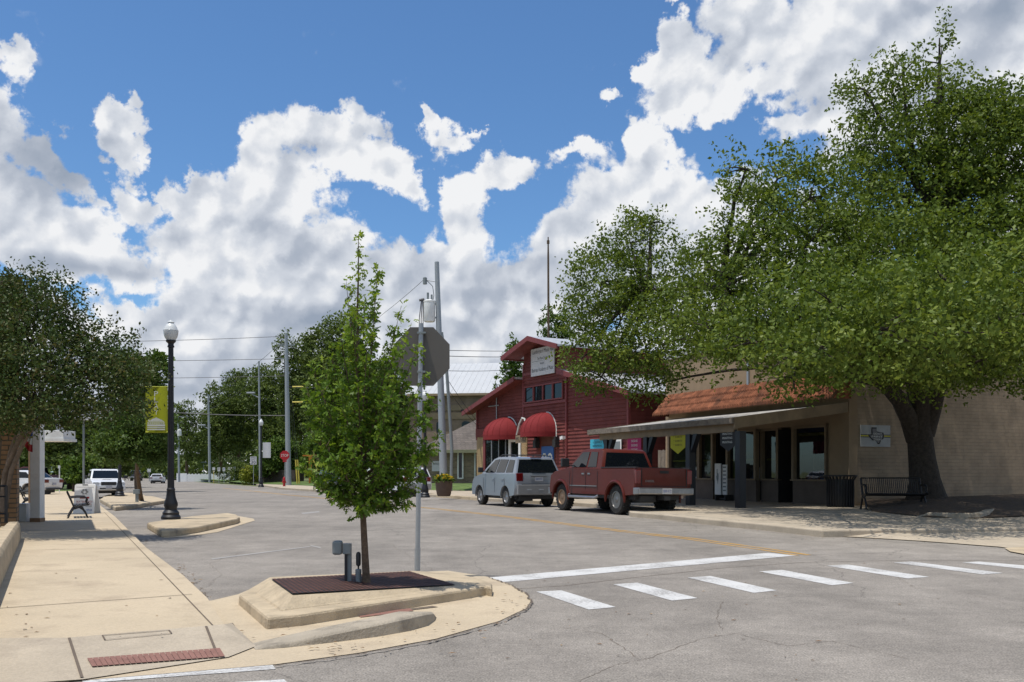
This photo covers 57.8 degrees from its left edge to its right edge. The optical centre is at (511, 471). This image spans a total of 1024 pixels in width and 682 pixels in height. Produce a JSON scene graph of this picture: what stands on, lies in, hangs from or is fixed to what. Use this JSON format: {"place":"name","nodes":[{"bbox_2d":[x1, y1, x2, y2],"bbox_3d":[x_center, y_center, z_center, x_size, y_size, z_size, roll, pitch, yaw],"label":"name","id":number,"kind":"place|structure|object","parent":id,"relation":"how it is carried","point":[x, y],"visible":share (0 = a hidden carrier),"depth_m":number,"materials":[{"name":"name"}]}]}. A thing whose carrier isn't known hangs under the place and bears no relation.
{"place":"outdoors","nodes":[
{"label":"outdoors","id":0,"kind":"place"},
{"bbox_2d":[0,275,26,525],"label":"brick building","id":1,"kind":"structure","parent":0,"point":[13,509],"depth_m":19.25,"materials":[{"name":"brick"}]},
{"bbox_2d":[55,485,71,490],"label":"lawn","id":2,"kind":"structure","parent":0,"point":[65,488],"depth_m":70.05,"materials":[{"name":"green plant"}]},
{"bbox_2d":[19,414,48,467],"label":"shade tree","id":3,"kind":"object","parent":2,"relation":"on","point":[23,460],"visible":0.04,"depth_m":78.36,"materials":[{"name":"green plant"}]},
{"bbox_2d":[21,414,117,488],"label":"shade tree","id":4,"kind":"object","parent":2,"relation":"on","point":[55,452],"visible":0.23,"depth_m":70.38,"materials":[{"name":"green plant"}]},
{"bbox_2d":[56,452,97,491],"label":"shade tree","id":5,"kind":"object","parent":2,"relation":"on","point":[71,469],"visible":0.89,"depth_m":61.49,"materials":[{"name":"green plant"}]},
{"bbox_2d":[0,491,223,637],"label":"pavement","id":6,"kind":"structure","parent":0,"point":[113,564],"depth_m":10.21,"materials":[{"name":"concrete"}]},
{"bbox_2d":[0,522,20,586],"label":"planter wall","id":7,"kind":"structure","parent":6,"relation":"on","point":[10,535],"depth_m":12.96,"materials":[{"name":"concrete"}]},
{"bbox_2d":[0,485,7,521],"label":"iron fence","id":8,"kind":"object","parent":7,"relation":"on","point":[5,513],"visible":1,"depth_m":17.58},
{"bbox_2d":[19,503,29,521],"bbox_3d":[-12.284,1.022,23.412,0.244,0.457,0.370,0,0,0],"label":"white box","id":9,"kind":"object","parent":6,"relation":"on","point":[24,512],"visible":0.61,"depth_m":23.24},
{"bbox_2d":[25,415,44,521],"bbox_3d":[-11.883,-0.075,23.237,0.395,2.650,0.395,0,0,0],"label":"white post","id":10,"kind":"object","parent":6,"relation":"on","point":[37,484],"visible":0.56,"depth_m":23.11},
{"bbox_2d":[28,424,76,502],"bbox_3d":[-13.647,-0.068,27.375,1.248,2.677,0.810,0,0,0],"label":"white canopy","id":11,"kind":"object","parent":6,"relation":"on","point":[57,435],"visible":0.41,"depth_m":27.25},
{"bbox_2d":[66,490,89,517],"bbox_3d":[-11.977,0.898,25.608,0.591,0.756,1.319,0,0,-25],"label":"bench","id":12,"kind":"object","parent":6,"relation":"on","point":[77,506],"visible":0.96,"depth_m":25.07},
{"bbox_2d":[57,406,113,483],"bbox_3d":[-16.647,-0.641,36.041,2.309,3.882,0.298,0,0,0],"label":"office sign","id":13,"kind":"object","parent":6,"relation":"on","point":[84,443],"visible":0.07,"depth_m":36.11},
{"bbox_2d":[73,484,100,513],"bbox_3d":[-12.873,0.808,28.109,0.638,0.885,0.450,0,0,3],"label":"sandwich board","id":14,"kind":"object","parent":6,"relation":"on","point":[90,492],"visible":0.87,"depth_m":27.97,"materials":[{"name":"white"}]},
{"bbox_2d":[0,256,177,511],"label":"crape myrtle","id":15,"kind":"object","parent":6,"relation":"on","point":[65,380],"visible":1,"depth_m":17.95,"materials":[{"name":"green plant"}]},
{"bbox_2d":[55,472,369,485],"bbox_3d":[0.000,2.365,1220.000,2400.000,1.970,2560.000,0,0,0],"label":"ground","id":16,"kind":"structure","parent":0,"point":[306,479],"depth_m":120.59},
{"bbox_2d":[102,440,141,479],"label":"shade tree","id":17,"kind":"object","parent":16,"relation":"on","point":[125,468],"visible":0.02,"depth_m":79.91,"materials":[{"name":"green plant"}]},
{"bbox_2d":[102,343,177,488],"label":"shade tree","id":18,"kind":"object","parent":16,"relation":"on","point":[162,356],"visible":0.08,"depth_m":61.73,"materials":[{"name":"green plant"}]},
{"bbox_2d":[45,416,393,477],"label":"wood","id":19,"kind":"object","parent":16,"relation":"on","point":[194,469],"visible":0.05,"depth_m":197.16,"materials":[{"name":"green plant"}]},
{"bbox_2d":[193,380,248,473],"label":"shade tree","id":20,"kind":"object","parent":16,"relation":"on","point":[224,433],"visible":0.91,"depth_m":149.06,"materials":[{"name":"green plant"}]},
{"bbox_2d":[211,367,258,472],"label":"shade tree","id":21,"kind":"object","parent":16,"relation":"on","point":[249,437],"visible":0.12,"depth_m":159.75,"materials":[{"name":"green plant"}]},
{"bbox_2d":[235,360,302,446],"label":"shade tree","id":22,"kind":"object","parent":16,"relation":"on","point":[270,423],"visible":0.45,"depth_m":148.05,"materials":[{"name":"green plant"}]},
{"bbox_2d":[270,327,321,467],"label":"shade tree","id":23,"kind":"object","parent":16,"relation":"on","point":[295,420],"visible":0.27,"depth_m":104.52,"materials":[{"name":"green plant"}]},
{"bbox_2d":[299,430,332,472],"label":"shade tree","id":24,"kind":"object","parent":16,"relation":"on","point":[308,445],"visible":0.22,"depth_m":89.10,"materials":[{"name":"green plant"}]},
{"bbox_2d":[283,301,375,438],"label":"shade tree","id":25,"kind":"object","parent":16,"relation":"on","point":[311,340],"visible":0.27,"depth_m":96.66,"materials":[{"name":"green plant"}]},
{"bbox_2d":[356,351,409,478],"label":"shade tree","id":26,"kind":"object","parent":16,"relation":"on","point":[387,384],"visible":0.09,"depth_m":109.83,"materials":[{"name":"green plant"}]},
{"bbox_2d":[389,395,409,467],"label":"shade tree","id":27,"kind":"object","parent":16,"relation":"on","point":[408,427],"visible":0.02,"depth_m":112.88,"materials":[{"name":"green plant"}]},
{"bbox_2d":[492,332,523,389],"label":"shade tree","id":28,"kind":"object","parent":16,"relation":"on","point":[514,366],"visible":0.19,"depth_m":94.84,"materials":[{"name":"green plant"}]},
{"bbox_2d":[536,288,574,338],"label":"shade tree","id":29,"kind":"object","parent":16,"relation":"on","point":[555,330],"visible":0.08,"depth_m":84.68,"materials":[{"name":"green plant"}]},
{"bbox_2d":[147,477,471,490],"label":"lawn","id":30,"kind":"structure","parent":0,"point":[462,486],"depth_m":81.28,"materials":[{"name":"green plant"}]},
{"bbox_2d":[174,398,213,473],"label":"shade tree","id":31,"kind":"object","parent":30,"relation":"on","point":[186,444],"visible":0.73,"depth_m":139.44,"materials":[{"name":"green plant"}]},
{"bbox_2d":[199,394,210,482],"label":"utility pole","id":32,"kind":"object","parent":30,"relation":"on","point":[209,461],"visible":0.94,"depth_m":119.87,"materials":[{"name":"metal"}]},
{"bbox_2d":[177,473,233,481],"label":"picket fence","id":33,"kind":"object","parent":30,"relation":"on","point":[185,477],"visible":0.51,"depth_m":127.97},
{"bbox_2d":[213,450,250,483],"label":"shrub","id":34,"kind":"object","parent":30,"relation":"on","point":[228,464],"visible":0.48,"depth_m":109.74,"materials":[{"name":"green plant"}]},
{"bbox_2d":[226,459,249,483],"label":"shrub","id":35,"kind":"object","parent":30,"relation":"on","point":[237,465],"visible":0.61,"depth_m":107.62,"materials":[{"name":"green plant"}]},
{"bbox_2d":[238,464,258,484],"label":"shrub","id":36,"kind":"object","parent":30,"relation":"on","point":[247,472],"visible":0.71,"depth_m":96.70,"materials":[{"name":"green plant"}]},
{"bbox_2d":[246,361,260,480],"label":"utility pole","id":37,"kind":"object","parent":30,"relation":"on","point":[259,408],"visible":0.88,"depth_m":91.92,"materials":[{"name":"metal"}]},
{"bbox_2d":[246,435,303,478],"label":"shade tree","id":38,"kind":"object","parent":30,"relation":"on","point":[275,463],"visible":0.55,"depth_m":94.22,"materials":[{"name":"green plant"}]},
{"bbox_2d":[252,470,303,484],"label":"hedge","id":39,"kind":"object","parent":30,"relation":"on","point":[279,477],"visible":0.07,"depth_m":93.89,"materials":[{"name":"green plant"}]},
{"bbox_2d":[405,363,522,467],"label":"brick hall","id":40,"kind":"structure","parent":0,"point":[471,383],"depth_m":99.82,"materials":[{"name":"brick"}]},
{"bbox_2d":[0,0,1023,471],"label":"sky","id":41,"kind":"structure","parent":0,"point":[213,169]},
{"bbox_2d":[69,477,1023,681],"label":"road","id":42,"kind":"structure","parent":0,"point":[955,631],"depth_m":10.47,"materials":[{"name":"asphalt"}]},
{"bbox_2d":[19,470,63,494],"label":"parked car","id":43,"kind":"object","parent":42,"relation":"on","point":[52,484],"visible":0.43,"depth_m":51.57,"materials":[{"name":"white paint"}]},
{"bbox_2d":[85,469,127,494],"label":"suv","id":44,"kind":"object","parent":42,"relation":"on","point":[104,480],"visible":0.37,"depth_m":46.91,"materials":[{"name":"white paint"}]},
{"bbox_2d":[78,395,183,500],"bbox_3d":[-13.656,-0.712,35.314,3.722,4.193,6.832,0,0,0],"label":"street tree","id":45,"kind":"object","parent":42,"relation":"on","point":[145,450],"visible":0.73,"depth_m":33.06,"materials":[{"name":"green plant"}]},
{"bbox_2d":[100,495,164,510],"bbox_3d":[-16.594,1.285,40.659,2.565,0.170,18.226,0,0,-26],"label":"traffic island","id":46,"kind":"object","parent":42,"relation":"on","point":[119,503],"visible":0.81,"depth_m":37.60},
{"bbox_2d":[114,463,124,495],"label":"street lamp","id":47,"kind":"object","parent":46,"relation":"on","point":[119,490],"visible":0.34,"depth_m":45.70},
{"bbox_2d":[150,474,166,482],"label":"driving car","id":48,"kind":"object","parent":42,"relation":"on","point":[155,478],"visible":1,"depth_m":108.37,"materials":[{"name":"white paint"}]},
{"bbox_2d":[177,414,181,481],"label":"utility pole","id":49,"kind":"object","parent":42,"relation":"on","point":[179,432],"visible":0.87,"depth_m":124.88,"materials":[{"name":"metal"}]},
{"bbox_2d":[164,516,254,537],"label":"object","id":50,"kind":"object","parent":42,"relation":"on","point":[243,520],"visible":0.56,"depth_m":22.00,"materials":[{"name":"concrete"}]},
{"bbox_2d":[147,513,239,536],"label":"lamp island","id":51,"kind":"structure","parent":50,"relation":"on","point":[184,526],"depth_m":21.57,"materials":[{"name":"concrete"}]},
{"bbox_2d":[161,320,180,519],"bbox_3d":[-8.643,-1.325,23.514,0.480,5.050,0.480,0,0,0],"label":"street lamp","id":52,"kind":"object","parent":51,"relation":"on","point":[170,333],"visible":1,"depth_m":23.45,"materials":[{"name":"metal"}]},
{"bbox_2d":[145,386,174,432],"bbox_3d":[-8.912,-1.579,23.510,0.744,1.181,0.062,0,0,0],"label":"lamp banner","id":53,"kind":"object","parent":52,"relation":"attached to","point":[157,422],"visible":0.94,"depth_m":23.50,"materials":[{"name":"fabric"}]},
{"bbox_2d":[258,419,263,486],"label":"street lamp","id":54,"kind":"object","parent":42,"relation":"on","point":[261,479],"visible":1,"depth_m":74.25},
{"bbox_2d":[263,442,270,457],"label":"lamp banner","id":55,"kind":"object","parent":54,"relation":"attached to","point":[266,449],"visible":1,"depth_m":74.31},
{"bbox_2d":[211,511,321,559],"bbox_3d":[-5.110,1.346,23.194,1.593,0.001,17.864,0,0,-8],"label":"parking mark","id":56,"kind":"object","parent":42,"relation":"on","point":[274,550],"visible":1,"depth_m":15.69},
{"bbox_2d":[50,571,530,681],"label":"corner apron","id":57,"kind":"object","parent":42,"relation":"on","point":[469,613],"visible":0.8,"depth_m":7.91,"materials":[{"name":"concrete"}]},
{"bbox_2d":[0,623,254,681],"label":"corner ramp","id":58,"kind":"structure","parent":57,"relation":"on","point":[48,659],"depth_m":6.67,"materials":[{"name":"grey concrete"}]},
{"bbox_2d":[253,611,435,649],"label":"corner kerb","id":59,"kind":"structure","parent":57,"relation":"on","point":[390,623],"depth_m":7.50,"materials":[{"name":"concrete"}]},
{"bbox_2d":[239,571,492,628],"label":"planter island kerb","id":60,"kind":"structure","parent":57,"relation":"on","point":[264,613],"depth_m":8.78,"materials":[{"name":"concrete"}]},
{"bbox_2d":[256,571,482,610],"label":"planter island top","id":61,"kind":"structure","parent":60,"relation":"on","point":[275,594],"depth_m":9.08,"materials":[{"name":"concrete"}]},
{"bbox_2d":[272,571,454,593],"bbox_3d":[-1.630,1.167,9.882,1.295,0.097,2.446,0,0,44],"label":"tree grate","id":62,"kind":"object","parent":61,"relation":"on","point":[331,583],"visible":0.94,"depth_m":9.73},
{"bbox_2d":[332,540,351,581],"bbox_3d":[-1.798,0.951,9.818,0.194,0.448,0.120,0,0,0],"label":"outlet post","id":63,"kind":"object","parent":62,"relation":"on","point":[339,547],"visible":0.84,"depth_m":9.80,"materials":[{"name":"plastic"}]},
{"bbox_2d":[355,552,360,581],"bbox_3d":[-1.625,1.011,9.820,0.065,0.328,0.065,0,0,0],"label":"bollard light","id":64,"kind":"object","parent":62,"relation":"on","point":[358,570],"visible":0.96,"depth_m":9.79,"materials":[{"name":"plastic"}]},
{"bbox_2d":[295,230,445,582],"bbox_3d":[-1.565,-0.682,9.777,1.552,3.750,1.100,0,0,27],"label":"young tree","id":65,"kind":"object","parent":62,"relation":"on","point":[345,459],"visible":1,"depth_m":9.70,"materials":[{"name":"green plant"}]},
{"bbox_2d":[360,608,412,616],"bbox_3d":[-1.199,1.339,8.831,0.662,0.001,0.163,0,0,-42],"label":"brick strip","id":66,"kind":"object","parent":57,"relation":"on","point":[392,611],"visible":0.8,"depth_m":8.83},
{"bbox_2d":[275,576,533,665],"bbox_3d":[-0.424,1.333,9.000,1.135,0.001,5.666,0,0,13],"label":"edge crack","id":67,"kind":"object","parent":57,"relation":"on","point":[437,638],"visible":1,"depth_m":7.56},
{"bbox_2d":[394,323,449,570],"bbox_3d":[-1.130,-0.286,11.584,0.698,3.134,0.106,0,0,0],"label":"stop sign","id":68,"kind":"object","parent":57,"relation":"on","point":[436,346],"visible":0.68,"depth_m":11.63,"materials":[{"name":"metal"}]},
{"bbox_2d":[389,468,431,492],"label":"parked car","id":69,"kind":"object","parent":42,"relation":"on","point":[429,484],"visible":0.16,"depth_m":50.47,"materials":[{"name":"white paint"}]},
{"bbox_2d":[421,390,429,497],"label":"street lamp","id":70,"kind":"object","parent":42,"relation":"on","point":[424,493],"visible":0.61,"depth_m":43.40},
{"bbox_2d":[297,487,593,502],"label":"kerb","id":71,"kind":"structure","parent":42,"relation":"on","point":[462,497],"depth_m":45.83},
{"bbox_2d":[7,509,1020,679],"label":"leaf litter","id":72,"kind":"object","parent":42,"relation":"on","point":[504,599],"visible":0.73,"depth_m":8.63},
{"bbox_2d":[472,454,557,506],"bbox_3d":[0.120,0.331,37.337,2.600,2.039,4.615,0,0,-24],"label":"suv","id":73,"kind":"object","parent":42,"relation":"on","point":[510,481],"visible":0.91,"depth_m":35.68,"materials":[{"name":"silver paint"}]},
{"bbox_2d":[225,488,809,554],"bbox_3d":[-9.002,1.346,46.002,1.450,0.001,67.820,0,0,-25],"label":"line","id":74,"kind":"object","parent":42,"relation":"on","point":[619,531],"visible":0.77,"depth_m":20.27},
{"bbox_2d":[200,517,987,679],"bbox_3d":[-3.538,1.348,18.316,11.176,0.001,25.714,0,0,-43],"label":"tar seam","id":75,"kind":"object","parent":42,"relation":"on","point":[662,574],"visible":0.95,"depth_m":11.11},
{"bbox_2d":[548,449,693,514],"bbox_3d":[3.489,0.298,31.111,2.930,2.136,6.160,1,0,-24],"label":"pickup truck","id":76,"kind":"object","parent":42,"relation":"on","point":[617,481],"visible":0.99,"depth_m":29.82,"materials":[{"name":"paint"}]},
{"bbox_2d":[491,553,795,581],"bbox_3d":[2.062,1.346,13.371,5.988,0.001,0.578,0,0,-38],"label":"stop line","id":77,"kind":"object","parent":42,"relation":"on","point":[626,568],"visible":1,"depth_m":13.06,"materials":[{"name":"paint"}]},
{"bbox_2d":[636,511,846,536],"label":"kerb","id":78,"kind":"structure","parent":42,"relation":"on","point":[739,519],"depth_m":22.83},
{"bbox_2d":[916,509,993,518],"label":"bed kerb","id":79,"kind":"structure","parent":42,"relation":"on","point":[980,514],"depth_m":24.15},
{"bbox_2d":[256,484,1023,536],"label":"pavement","id":80,"kind":"structure","parent":0,"point":[834,517],"depth_m":24.41,"materials":[{"name":"grey concrete"}]},
{"bbox_2d":[276,333,294,484],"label":"utility pole","id":81,"kind":"object","parent":80,"relation":"on","point":[287,439],"visible":0.85,"depth_m":83.85,"materials":[{"name":"metal"}]},
{"bbox_2d":[174,412,284,415],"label":"overhead wire","id":82,"kind":"object","parent":81,"relation":"attached to","point":[232,415],"visible":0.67,"depth_m":83.97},
{"bbox_2d":[419,261,452,487],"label":"utility pole","id":83,"kind":"object","parent":80,"relation":"on","point":[428,304],"visible":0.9,"depth_m":57.86,"materials":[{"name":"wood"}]},
{"bbox_2d":[432,473,455,495],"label":"flower pot","id":84,"kind":"object","parent":80,"relation":"on","point":[443,482],"visible":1,"depth_m":45.48,"materials":[{"name":"brown ceramic"}]},
{"bbox_2d":[413,420,476,482],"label":"stone house","id":85,"kind":"structure","parent":80,"relation":"on","point":[464,455],"depth_m":67.50,"materials":[{"name":"stone"}]},
{"bbox_2d":[457,453,463,478],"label":"window","id":86,"kind":"structure","parent":85,"relation":"in","point":[460,456],"depth_m":67.38,"materials":[{"name":"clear glass"}]},
{"bbox_2d":[462,336,685,475],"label":"red building","id":87,"kind":"structure","parent":80,"relation":"on","point":[526,413],"depth_m":53.06,"materials":[{"name":"wood"}]},
{"bbox_2d":[486,439,517,467],"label":"storefront window","id":88,"kind":"structure","parent":87,"relation":"in","point":[494,449],"depth_m":59.28,"materials":[{"name":"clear glass"}]},
{"bbox_2d":[508,439,520,456],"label":"door","id":89,"kind":"structure","parent":87,"relation":"in","point":[509,440],"depth_m":57.62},
{"bbox_2d":[524,386,533,403],"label":"window","id":90,"kind":"structure","parent":87,"relation":"in","point":[528,390],"depth_m":55.70,"materials":[{"name":"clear glass"}]},
{"bbox_2d":[533,384,542,401],"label":"window","id":91,"kind":"structure","parent":87,"relation":"in","point":[537,389],"depth_m":54.73,"materials":[{"name":"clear glass"}]},
{"bbox_2d":[531,346,554,376],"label":"hall sign","id":92,"kind":"object","parent":87,"relation":"attached to","point":[540,365],"visible":0.94,"depth_m":54.06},
{"bbox_2d":[542,382,551,400],"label":"window","id":93,"kind":"structure","parent":87,"relation":"in","point":[547,387],"depth_m":53.78,"materials":[{"name":"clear glass"}]},
{"bbox_2d":[541,446,553,459],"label":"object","id":94,"kind":"structure","parent":87,"relation":"in","point":[545,450],"depth_m":53.59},
{"bbox_2d":[547,237,549,337],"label":"antenna mast","id":95,"kind":"object","parent":87,"relation":"on","point":[548,313],"visible":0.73,"depth_m":81.95,"materials":[{"name":"grey metal"}]},
{"bbox_2d":[552,381,563,399],"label":"window","id":96,"kind":"structure","parent":87,"relation":"in","point":[557,387],"depth_m":52.71,"materials":[{"name":"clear glass"}]},
{"bbox_2d":[658,450,665,467],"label":"plank fence","id":97,"kind":"object","parent":80,"relation":"on","point":[661,458],"visible":0.15,"depth_m":45.05,"materials":[{"name":"brown wood"}]},
{"bbox_2d":[587,402,847,507],"bbox_3d":[7.577,-0.630,36.431,4.980,3.660,10.327,0,0,-23],"label":"shop canopy","id":98,"kind":"object","parent":80,"relation":"on","point":[692,429],"visible":0.92,"depth_m":33.16,"materials":[{"name":"metal"}]},
{"bbox_2d":[590,439,603,448],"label":"hanging banner","id":99,"kind":"object","parent":98,"relation":"hanging from","point":[596,444],"visible":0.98,"depth_m":40.14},
{"bbox_2d":[628,438,640,449],"bbox_3d":[4.912,-1.113,37.232,0.025,0.583,1.045,0,0,-23],"label":"hanging banner","id":100,"kind":"object","parent":98,"relation":"hanging from","point":[634,443],"visible":0.82,"depth_m":37.21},
{"bbox_2d":[670,435,684,453],"bbox_3d":[6.145,-1.040,34.364,0.024,0.753,0.975,0,0,-23],"label":"hanging banner","id":101,"kind":"object","parent":98,"relation":"hanging from","point":[677,444],"visible":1,"depth_m":34.38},
{"bbox_2d":[720,430,736,450],"bbox_3d":[7.354,-1.054,31.549,0.024,0.715,0.911,0,0,-23],"label":"hanging banner","id":102,"kind":"object","parent":98,"relation":"hanging from","point":[727,441],"visible":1,"depth_m":31.58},
{"bbox_2d":[715,463,733,500],"bbox_3d":[8.868,0.425,38.770,0.460,1.550,0.750,0,0,-23],"label":"poster stand","id":103,"kind":"object","parent":80,"relation":"on","point":[724,496],"visible":1,"depth_m":38.63,"materials":[{"name":"plastic"}]},
{"bbox_2d":[652,332,1023,505],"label":"print shop","id":104,"kind":"structure","parent":80,"relation":"on","point":[979,444],"depth_m":35.43,"materials":[{"name":"paint"}]},
{"bbox_2d":[667,436,697,479],"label":"display window","id":105,"kind":"structure","parent":104,"relation":"in","point":[674,460],"depth_m":43.08,"materials":[{"name":"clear glass"}]},
{"bbox_2d":[696,433,715,479],"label":"display window","id":106,"kind":"structure","parent":104,"relation":"in","point":[706,448],"depth_m":40.76,"materials":[{"name":"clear glass"}]},
{"bbox_2d":[726,428,759,479],"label":"display window","id":107,"kind":"structure","parent":104,"relation":"in","point":[752,435],"depth_m":38.01,"materials":[{"name":"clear glass"}]},
{"bbox_2d":[760,428,781,479],"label":"display window","id":108,"kind":"structure","parent":104,"relation":"in","point":[768,437],"depth_m":37.29,"materials":[{"name":"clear glass"}]},
{"bbox_2d":[790,424,826,480],"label":"display window","id":109,"kind":"structure","parent":104,"relation":"in","point":[808,442],"depth_m":34.80,"materials":[{"name":"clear glass"}]},
{"bbox_2d":[826,424,828,474],"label":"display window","id":110,"kind":"structure","parent":104,"relation":"in","point":[827,427],"depth_m":33.70,"materials":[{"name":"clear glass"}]},
{"bbox_2d":[860,425,889,446],"bbox_3d":[13.002,-1.286,33.201,1.394,0.769,0.049,0,0,-23],"label":"wall sign","id":111,"kind":"object","parent":104,"relation":"attached to","point":[874,435],"visible":1,"depth_m":33.17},
{"bbox_2d":[823,475,857,506],"bbox_3d":[11.286,0.650,31.900,1.120,1.100,1.120,0,0,0],"label":"litter bin","id":112,"kind":"object","parent":80,"relation":"on","point":[839,492],"visible":0.99,"depth_m":31.53,"materials":[{"name":"metal"}]},
{"bbox_2d":[859,477,927,509],"bbox_3d":[12.167,0.695,29.601,1.910,1.039,0.794,0,0,6],"label":"bench","id":113,"kind":"object","parent":80,"relation":"on","point":[922,495],"visible":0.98,"depth_m":29.81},
{"bbox_2d":[866,494,1023,517],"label":"planting bed","id":114,"kind":"object","parent":80,"relation":"on","point":[1010,504],"visible":0.86,"depth_m":28.32,"materials":[{"name":"soil"}]},
{"bbox_2d":[544,6,1023,499],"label":"live oak","id":115,"kind":"object","parent":114,"relation":"on","point":[931,313],"visible":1,"depth_m":26.86,"materials":[{"name":"green plant"}]},
{"bbox_2d":[825,519,1023,547],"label":"driveway apron","id":116,"kind":"object","parent":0,"point":[1008,539],"visible":0.6,"depth_m":18.59,"materials":[{"name":"grey concrete"}]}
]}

